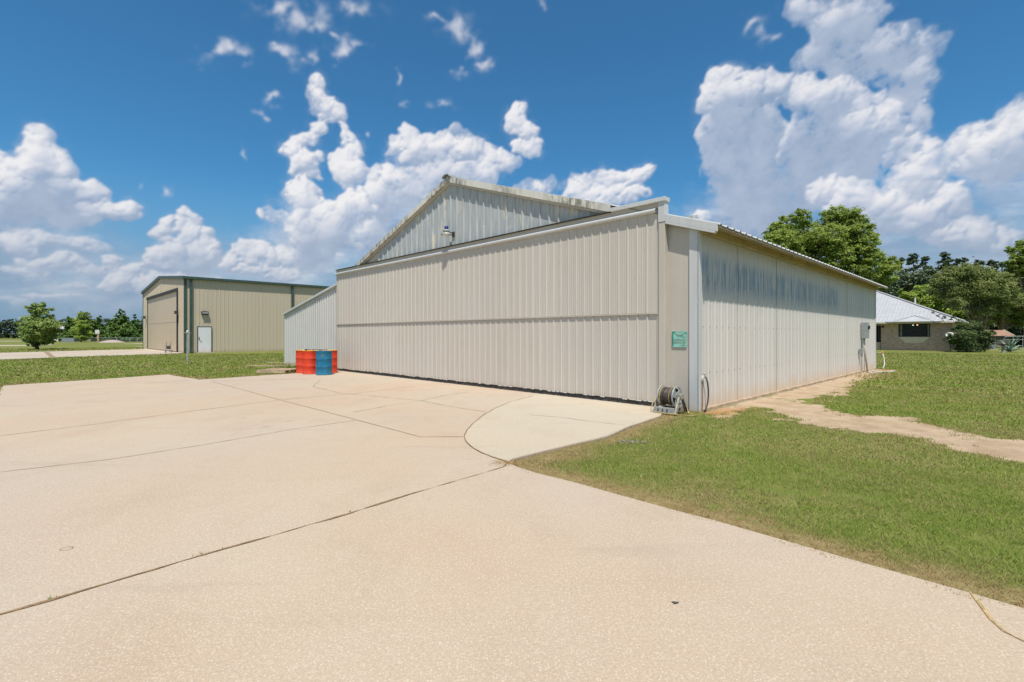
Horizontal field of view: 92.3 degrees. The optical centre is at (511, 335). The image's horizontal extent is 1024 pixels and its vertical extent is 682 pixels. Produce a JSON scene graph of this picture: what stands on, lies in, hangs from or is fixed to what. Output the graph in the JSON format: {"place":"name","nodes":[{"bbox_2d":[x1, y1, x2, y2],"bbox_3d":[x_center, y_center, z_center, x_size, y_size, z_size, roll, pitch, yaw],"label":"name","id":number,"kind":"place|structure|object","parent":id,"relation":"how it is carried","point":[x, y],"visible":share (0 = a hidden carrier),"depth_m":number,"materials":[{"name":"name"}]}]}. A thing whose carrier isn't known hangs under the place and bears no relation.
{"place":"outdoors","nodes":[
{"label":"outdoors","id":0,"kind":"place"},
{"bbox_2d":[0,344,52,345],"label":"distant path","id":1,"kind":"structure","parent":0,"point":[20,345],"depth_m":68.27,"materials":[{"name":"beige concrete"}]},
{"bbox_2d":[0,0,1023,333],"bbox_3d":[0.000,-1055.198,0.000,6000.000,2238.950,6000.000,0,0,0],"label":"sky","id":2,"kind":"structure","parent":0,"point":[144,144],"depth_m":2412.18,"materials":[{"name":"blue"}]},
{"bbox_2d":[0,337,1023,607],"bbox_3d":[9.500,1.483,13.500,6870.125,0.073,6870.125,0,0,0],"label":"ground","id":3,"kind":"structure","parent":0,"point":[794,403],"depth_m":5.68,"materials":[{"name":"green plant"}]},
{"bbox_2d":[15,301,63,348],"bbox_3d":[-48.465,-0.949,50.440,6.156,5.024,3.722,0,0,43],"label":"round tree","id":4,"kind":"object","parent":3,"relation":"on","point":[37,331],"visible":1,"depth_m":49.87,"materials":[{"name":"green plant"}]},
{"bbox_2d":[57,316,78,340],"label":"cedar tree","id":5,"kind":"object","parent":3,"relation":"on","point":[67,325],"visible":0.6,"depth_m":115.16,"materials":[{"name":"green plant"}]},
{"bbox_2d":[62,338,73,341],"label":"grey screen panel","id":6,"kind":"object","parent":3,"relation":"on","point":[67,339],"visible":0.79,"depth_m":100.36,"materials":[{"name":"grey metal"}]},
{"bbox_2d":[0,316,142,337],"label":"woods","id":7,"kind":"object","parent":3,"relation":"on","point":[6,332],"visible":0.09,"depth_m":224.28,"materials":[{"name":"green plant"}]},
{"bbox_2d":[69,320,93,341],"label":"sapling","id":8,"kind":"object","parent":3,"relation":"on","point":[82,330],"visible":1,"depth_m":104.05,"materials":[{"name":"green plant"}]},
{"bbox_2d":[70,311,94,340],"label":"broadleaf tree","id":9,"kind":"object","parent":3,"relation":"on","point":[83,316],"visible":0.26,"depth_m":116.00,"materials":[{"name":"green plant"}]},
{"bbox_2d":[0,348,182,359],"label":"taxiway","id":10,"kind":"structure","parent":3,"relation":"on","point":[31,355],"depth_m":38.91,"materials":[{"name":"beige concrete"}]},
{"bbox_2d":[165,342,171,352],"bbox_3d":[-28.849,1.019,41.270,0.500,0.879,0.668,0,0,-44],"label":"hose cart","id":11,"kind":"object","parent":10,"relation":"on","point":[168,347],"visible":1,"depth_m":41.20,"materials":[{"name":"grey plastic"}]},
{"bbox_2d":[95,330,98,341],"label":"sign post","id":12,"kind":"object","parent":3,"relation":"on","point":[97,332],"visible":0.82,"depth_m":105.87,"materials":[{"name":"white wood"}]},
{"bbox_2d":[91,316,106,340],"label":"cedar tree","id":13,"kind":"object","parent":3,"relation":"on","point":[98,326],"visible":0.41,"depth_m":117.55,"materials":[{"name":"green plant"}]},
{"bbox_2d":[78,338,142,341],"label":"chain link fence","id":14,"kind":"object","parent":3,"relation":"on","point":[115,339],"visible":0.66,"depth_m":108.00,"materials":[{"name":"grey metal"}]},
{"bbox_2d":[99,340,122,342],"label":"gravel mound","id":15,"kind":"object","parent":3,"relation":"on","point":[112,341],"visible":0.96,"depth_m":98.03,"materials":[{"name":"beige gravel"}]},
{"bbox_2d":[96,309,142,341],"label":"cedar tree","id":16,"kind":"object","parent":3,"relation":"on","point":[120,327],"visible":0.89,"depth_m":111.72,"materials":[{"name":"green plant"}]},
{"bbox_2d":[131,314,142,338],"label":"cedar tree","id":17,"kind":"object","parent":3,"relation":"on","point":[138,328],"visible":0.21,"depth_m":119.67,"materials":[{"name":"green plant"}]},
{"bbox_2d":[186,330,188,362],"bbox_3d":[-16.614,0.610,25.174,0.260,1.720,0.107,0,0,-23],"label":"pipe post","id":18,"kind":"object","parent":3,"relation":"on","point":[187,331],"visible":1,"depth_m":25.15,"materials":[{"name":"plastic"}]},
{"bbox_2d":[141,276,329,352],"bbox_3d":[-24.606,-2.114,56.454,26.180,7.188,21.310,0,0,-44],"label":"hangar","id":19,"kind":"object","parent":3,"relation":"on","point":[244,316],"depth_m":43.44,"materials":[{"name":"beige paint"}]},
{"bbox_2d":[148,292,175,351],"bbox_3d":[-33.864,-1.190,47.526,0.054,5.280,15.180,0,0,-44],"label":"hangar door","id":20,"kind":"structure","parent":19,"relation":"in","point":[161,316],"depth_m":47.08,"materials":[{"name":"beige paint"}]},
{"bbox_2d":[198,327,210,351],"bbox_3d":[-25.706,0.365,41.142,0.950,2.090,0.054,0,0,-44],"label":"door","id":21,"kind":"structure","parent":19,"relation":"in","point":[204,333],"depth_m":41.12,"materials":[{"name":"white paint"}]},
{"bbox_2d":[201,310,208,314],"bbox_3d":[-25.640,-1.890,41.082,0.500,0.360,0.235,0,0,-44],"label":"wall light","id":22,"kind":"object","parent":19,"relation":"attached to","point":[204,312],"visible":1,"depth_m":41.02,"materials":[{"name":"grey metal"}]},
{"bbox_2d":[256,368,295,372],"bbox_3d":[-9.125,1.389,19.346,1.250,0.122,1.080,0,0,12],"label":"wooden pallet","id":23,"kind":"object","parent":3,"relation":"on","point":[277,370],"visible":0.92,"depth_m":18.94,"materials":[{"name":"brown wood"}]},
{"bbox_2d":[263,363,295,368],"bbox_3d":[-9.327,1.292,20.527,1.895,0.336,1.836,0,0,-30],"label":"weed clump","id":24,"kind":"object","parent":3,"relation":"on","point":[286,366],"visible":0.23,"depth_m":20.49,"materials":[{"name":"green plant"}]},
{"bbox_2d":[266,362,295,362],"bbox_3d":[-10.634,1.260,22.658,1.969,0.055,0.100,0,0,26],"label":"loose plank","id":25,"kind":"object","parent":3,"relation":"on","point":[280,362],"visible":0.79,"depth_m":22.59,"materials":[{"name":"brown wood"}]},
{"bbox_2d":[296,349,308,372],"bbox_3d":[-8.030,0.998,18.980,0.584,0.905,0.584,0,0,-29],"label":"oil drum","id":26,"kind":"object","parent":3,"relation":"on","point":[298,361],"visible":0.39,"depth_m":18.70,"materials":[{"name":"red metal"}]},
{"bbox_2d":[0,370,1023,681],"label":"concrete apron","id":27,"kind":"object","parent":3,"relation":"on","point":[482,572],"visible":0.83,"depth_m":3.07,"materials":[{"name":"beige concrete"}]},
{"bbox_2d":[2,420,353,471],"bbox_3d":[-3.979,1.446,6.726,0.215,0.001,4.185,0,0,40],"label":"pavement joint","id":28,"kind":"object","parent":27,"relation":"on","point":[159,451],"visible":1,"depth_m":6.06,"materials":[{"name":"concrete"}]},
{"bbox_2d":[0,386,411,435],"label":"pavement joint","id":29,"kind":"object","parent":27,"relation":"on","point":[187,411],"visible":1,"depth_m":9.38,"materials":[{"name":"concrete"}]},
{"bbox_2d":[0,462,507,613],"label":"pavement joint","id":30,"kind":"object","parent":27,"relation":"on","point":[51,599],"visible":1,"depth_m":3.11,"materials":[{"name":"concrete"}]},
{"bbox_2d":[302,350,318,373],"bbox_3d":[-7.560,0.998,18.450,0.584,0.905,0.584,0,0,10],"label":"oil drum","id":31,"kind":"object","parent":27,"relation":"on","point":[308,361],"visible":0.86,"depth_m":18.20,"materials":[{"name":"red metal"}]},
{"bbox_2d":[315,350,331,374],"bbox_3d":[-6.900,0.998,18.050,0.584,0.905,0.584,0,0,29],"label":"oil drum","id":32,"kind":"object","parent":27,"relation":"on","point":[323,366],"visible":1,"depth_m":17.81,"materials":[{"name":"blue metal"}]},
{"bbox_2d":[322,350,337,372],"bbox_3d":[-7.040,0.998,18.980,0.584,0.905,0.584,0,0,31],"label":"oil drum","id":33,"kind":"object","parent":27,"relation":"on","point":[334,361],"visible":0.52,"depth_m":18.83,"materials":[{"name":"red metal"}]},
{"bbox_2d":[212,381,463,436],"bbox_3d":[-5.172,1.446,11.032,12.044,0.001,0.440,0,0,44],"label":"pavement joint","id":34,"kind":"object","parent":27,"relation":"on","point":[359,420],"visible":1,"depth_m":8.05,"materials":[{"name":"concrete"}]},
{"bbox_2d":[491,458,515,465],"bbox_3d":[-0.090,1.447,5.603,0.415,0.026,0.418,0,0,0],"label":"dry grass clump","id":35,"kind":"object","parent":27,"relation":"on","point":[511,462],"visible":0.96,"depth_m":5.60,"materials":[{"name":"beige plant"}]},
{"bbox_2d":[970,592,1023,640],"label":"pavement crack","id":36,"kind":"object","parent":27,"relation":"on","point":[986,612],"visible":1,"depth_m":2.55,"materials":[{"name":"concrete"}]},
{"bbox_2d":[0,347,1023,607],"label":"grass","id":37,"kind":"structure","parent":3,"relation":"on","point":[992,369],"depth_m":5.98,"materials":[{"name":"green plant"}]},
{"bbox_2d":[282,174,887,411],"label":"aircraft hangar","id":38,"kind":"structure","parent":3,"relation":"on","point":[513,289],"depth_m":12.48,"materials":[{"name":"paint"}]},
{"bbox_2d":[441,226,454,236],"bbox_3d":[-1.931,-3.105,14.688,0.411,0.310,0.340,0,0,-44],"label":"barn light","id":39,"kind":"object","parent":38,"relation":"attached to","point":[446,231],"visible":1,"depth_m":14.61,"materials":[{"name":"grey paint"}]},
{"bbox_2d":[336,212,658,406],"bbox_3d":[-2.111,-0.515,15.060,0.104,3.930,14.513,0,0,-44],"label":"folding door","id":40,"kind":"structure","parent":38,"relation":"in","point":[591,272],"depth_m":12.56,"materials":[{"name":"paint"}]},
{"bbox_2d":[672,331,686,346],"bbox_3d":[3.280,0.080,9.638,0.015,0.308,0.310,0,0,-44],"label":"plaque","id":41,"kind":"object","parent":38,"relation":"attached to","point":[679,338],"visible":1,"depth_m":9.63,"materials":[{"name":"teal metal"}]},
{"bbox_2d":[859,348,862,367],"bbox_3d":[13.524,0.991,19.050,0.170,0.961,0.110,0,0,-44],"label":"junction box","id":42,"kind":"object","parent":38,"relation":"attached to","point":[860,351],"visible":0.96,"depth_m":19.02,"materials":[{"name":"grey paint"}]},
{"bbox_2d":[861,322,869,372],"bbox_3d":[13.887,0.488,19.297,0.333,1.977,0.265,0,0,-44],"label":"electric meter","id":43,"kind":"object","parent":38,"relation":"attached to","point":[865,327],"visible":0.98,"depth_m":19.24,"materials":[{"name":"grey paint"}]},
{"bbox_2d":[618,439,646,443],"bbox_3d":[1.626,1.442,6.655,0.388,0.029,0.222,0,0,0],"label":"rubble patch","id":44,"kind":"object","parent":3,"relation":"on","point":[632,441],"visible":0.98,"depth_m":6.64,"materials":[{"name":"grey stone"}]},
{"bbox_2d":[650,385,695,415],"bbox_3d":[3.060,1.206,9.139,0.525,0.511,0.840,0,0,-44],"label":"hose reel","id":45,"kind":"object","parent":3,"relation":"on","point":[671,396],"visible":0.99,"depth_m":9.15,"materials":[{"name":"beige plastic"}]},
{"bbox_2d":[701,373,706,411],"bbox_3d":[3.687,1.103,9.447,0.176,0.735,0.066,0,0,-44],"label":"garden tap","id":46,"kind":"object","parent":3,"relation":"on","point":[703,376],"visible":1,"depth_m":9.39,"materials":[{"name":"plastic"}]},
{"bbox_2d":[703,378,708,411],"bbox_3d":[3.717,1.144,9.404,0.065,0.636,0.252,0,0,33],"label":"black hose","id":47,"kind":"object","parent":46,"relation":"attached to","point":[708,395],"visible":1,"depth_m":9.46,"materials":[{"name":"black rubber"}]},
{"bbox_2d":[760,204,903,291],"bbox_3d":[26.905,-4.831,41.651,13.073,12.773,6.218,0,0,0],"label":"broadleaf tree","id":48,"kind":"object","parent":3,"relation":"on","point":[849,243],"visible":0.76,"depth_m":40.92,"materials":[{"name":"green plant"}]},
{"bbox_2d":[847,372,906,378],"bbox_3d":[12.507,1.367,16.932,1.625,0.186,1.561,0,0,0],"label":"weed clump","id":49,"kind":"object","parent":3,"relation":"on","point":[869,375],"visible":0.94,"depth_m":16.87,"materials":[{"name":"green plant"}]},
{"bbox_2d":[868,353,894,373],"bbox_3d":[14.942,1.106,19.861,0.777,0.682,3.623,0,0,44],"label":"garden hose","id":50,"kind":"object","parent":3,"relation":"on","point":[882,368],"visible":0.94,"depth_m":19.84,"materials":[{"name":"white plastic"}]},
{"bbox_2d":[898,257,904,273],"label":"pine tree","id":51,"kind":"object","parent":3,"relation":"on","point":[901,259],"visible":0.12,"depth_m":94.75,"materials":[{"name":"green plant"}]},
{"bbox_2d":[879,267,939,296],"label":"broadleaf tree","id":52,"kind":"object","parent":3,"relation":"on","point":[908,283],"visible":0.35,"depth_m":77.92,"materials":[{"name":"green plant"}]},
{"bbox_2d":[905,253,918,271],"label":"pine tree","id":53,"kind":"object","parent":3,"relation":"on","point":[912,259],"visible":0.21,"depth_m":97.47,"materials":[{"name":"green plant"}]},
{"bbox_2d":[876,290,970,350],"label":"brick house","id":54,"kind":"structure","parent":3,"relation":"on","point":[902,324],"depth_m":47.90,"materials":[{"name":"brick"}]},
{"bbox_2d":[899,324,929,336],"bbox_3d":[38.716,-0.470,47.361,0.115,1.260,2.370,0,0,-44],"label":"window","id":55,"kind":"structure","parent":54,"relation":"in","point":[905,330],"depth_m":47.38,"materials":[{"name":"black glass"}]},
{"bbox_2d":[917,256,932,276],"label":"pine tree","id":56,"kind":"object","parent":3,"relation":"on","point":[925,259],"visible":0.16,"depth_m":91.85,"materials":[{"name":"green plant"}]},
{"bbox_2d":[897,284,958,313],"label":"broadleaf tree","id":57,"kind":"object","parent":3,"relation":"on","point":[926,299],"visible":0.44,"depth_m":67.47,"materials":[{"name":"green plant"}]},
{"bbox_2d":[852,256,1003,286],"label":"woods","id":58,"kind":"object","parent":3,"relation":"on","point":[906,271],"visible":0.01,"depth_m":188.65,"materials":[{"name":"green plant"}]},
{"bbox_2d":[933,252,954,284],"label":"pine tree","id":59,"kind":"object","parent":3,"relation":"on","point":[944,260],"visible":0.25,"depth_m":89.67,"materials":[{"name":"green plant"}]},
{"bbox_2d":[931,311,966,351],"bbox_3d":[38.682,-0.313,43.471,3.331,3.729,0.957,0,0,0],"label":"thin branch shrub","id":60,"kind":"object","parent":3,"relation":"on","point":[944,317],"visible":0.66,"depth_m":43.44,"materials":[{"name":"grey plant"}]},
{"bbox_2d":[952,258,960,284],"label":"pine tree","id":61,"kind":"object","parent":3,"relation":"on","point":[957,261],"visible":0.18,"depth_m":95.85,"materials":[{"name":"green plant"}]},
{"bbox_2d":[954,257,968,285],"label":"pine tree","id":62,"kind":"object","parent":3,"relation":"on","point":[963,260],"visible":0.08,"depth_m":91.68,"materials":[{"name":"green plant"}]},
{"bbox_2d":[942,307,990,328],"bbox_3d":[59.172,-1.101,63.961,4.949,5.317,3.950,0,0,0],"label":"broadleaf tree","id":63,"kind":"object","parent":3,"relation":"on","point":[960,314],"visible":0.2,"depth_m":63.56,"materials":[{"name":"green plant"}]},
{"bbox_2d":[942,320,997,351],"bbox_3d":[39.749,0.337,42.714,4.907,3.278,3.159,0,0,-21],"label":"dark bush","id":64,"kind":"object","parent":3,"relation":"on","point":[971,337],"visible":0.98,"depth_m":42.22,"materials":[{"name":"green plant"}]},
{"bbox_2d":[924,262,1023,330],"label":"crape myrtle","id":65,"kind":"object","parent":3,"relation":"on","point":[962,293],"visible":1,"depth_m":48.43,"materials":[{"name":"green plant"}]},
{"bbox_2d":[972,259,988,271],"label":"pine tree","id":66,"kind":"object","parent":3,"relation":"on","point":[982,262],"visible":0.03,"depth_m":89.63,"materials":[{"name":"green plant"}]},
{"bbox_2d":[985,259,1000,271],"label":"pine tree","id":67,"kind":"object","parent":3,"relation":"on","point":[991,262],"visible":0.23,"depth_m":93.36,"materials":[{"name":"green plant"}]},
{"bbox_2d":[975,270,1023,329],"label":"broadleaf tree","id":68,"kind":"object","parent":3,"relation":"on","point":[1008,321],"visible":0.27,"depth_m":59.84,"materials":[{"name":"green plant"}]},
{"bbox_2d":[985,329,1014,347],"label":"garden shed","id":69,"kind":"structure","parent":3,"relation":"on","point":[1002,334],"depth_m":57.27,"materials":[{"name":"brown"}]},
{"bbox_2d":[998,262,1005,271],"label":"pine tree","id":70,"kind":"object","parent":3,"relation":"on","point":[1001,265],"visible":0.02,"depth_m":91.85,"materials":[{"name":"green plant"}]},
{"bbox_2d":[985,318,1023,345],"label":"broadleaf tree","id":71,"kind":"object","parent":3,"relation":"on","point":[1017,331],"visible":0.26,"depth_m":64.69,"materials":[{"name":"green plant"}]},
{"bbox_2d":[990,337,1022,352],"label":"agave","id":72,"kind":"object","parent":3,"relation":"on","point":[1009,347],"visible":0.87,"depth_m":42.49,"materials":[{"name":"green plant"}]},
{"bbox_2d":[999,238,1023,347],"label":"broadleaf tree","id":73,"kind":"object","parent":3,"relation":"on","point":[1014,263],"visible":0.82,"depth_m":57.65,"materials":[{"name":"green plant"}]},
{"bbox_2d":[1003,336,1023,348],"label":"pipe gate","id":74,"kind":"structure","parent":3,"relation":"on","point":[1022,339],"depth_m":50.59,"materials":[{"name":"grey metal"}]},
{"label":"loose plank","id":75,"kind":"object","parent":3,"relation":"on","visible":0},
{"bbox_2d":[246,365,294,365],"bbox_3d":[-10.335,1.300,21.004,2.436,0.055,0.100,0,0,15],"label":"loose plank","id":76,"kind":"object","parent":75,"relation":"on","point":[268,365],"visible":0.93,"depth_m":20.97,"materials":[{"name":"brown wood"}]},
{"bbox_2d":[465,394,660,461],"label":"concrete slab","id":77,"kind":"structure","parent":0,"point":[514,429],"depth_m":8.05,"materials":[{"name":"beige concrete"}]},
{"bbox_2d":[464,397,526,460],"bbox_3d":[-0.177,1.442,8.721,0.819,0.001,6.140,0,0,5],"label":"pavement joint","id":78,"kind":"object","parent":77,"relation":"on","point":[470,426],"visible":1,"depth_m":7.21,"materials":[{"name":"concrete"}]},
{"bbox_2d":[986,342,997,349],"bbox_3d":[48.195,1.080,49.749,1.000,0.780,0.900,0,0,-11],"label":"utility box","id":79,"kind":"object","parent":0,"point":[994,346],"visible":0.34,"depth_m":49.42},
{"bbox_2d":[998,344,1008,352],"bbox_3d":[41.354,1.110,41.389,0.680,0.720,0.680,0,0,-17],"label":"stone pedestal","id":80,"kind":"object","parent":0,"point":[1002,348],"visible":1,"depth_m":41.30,"materials":[{"name":"grey stone"}]}
]}

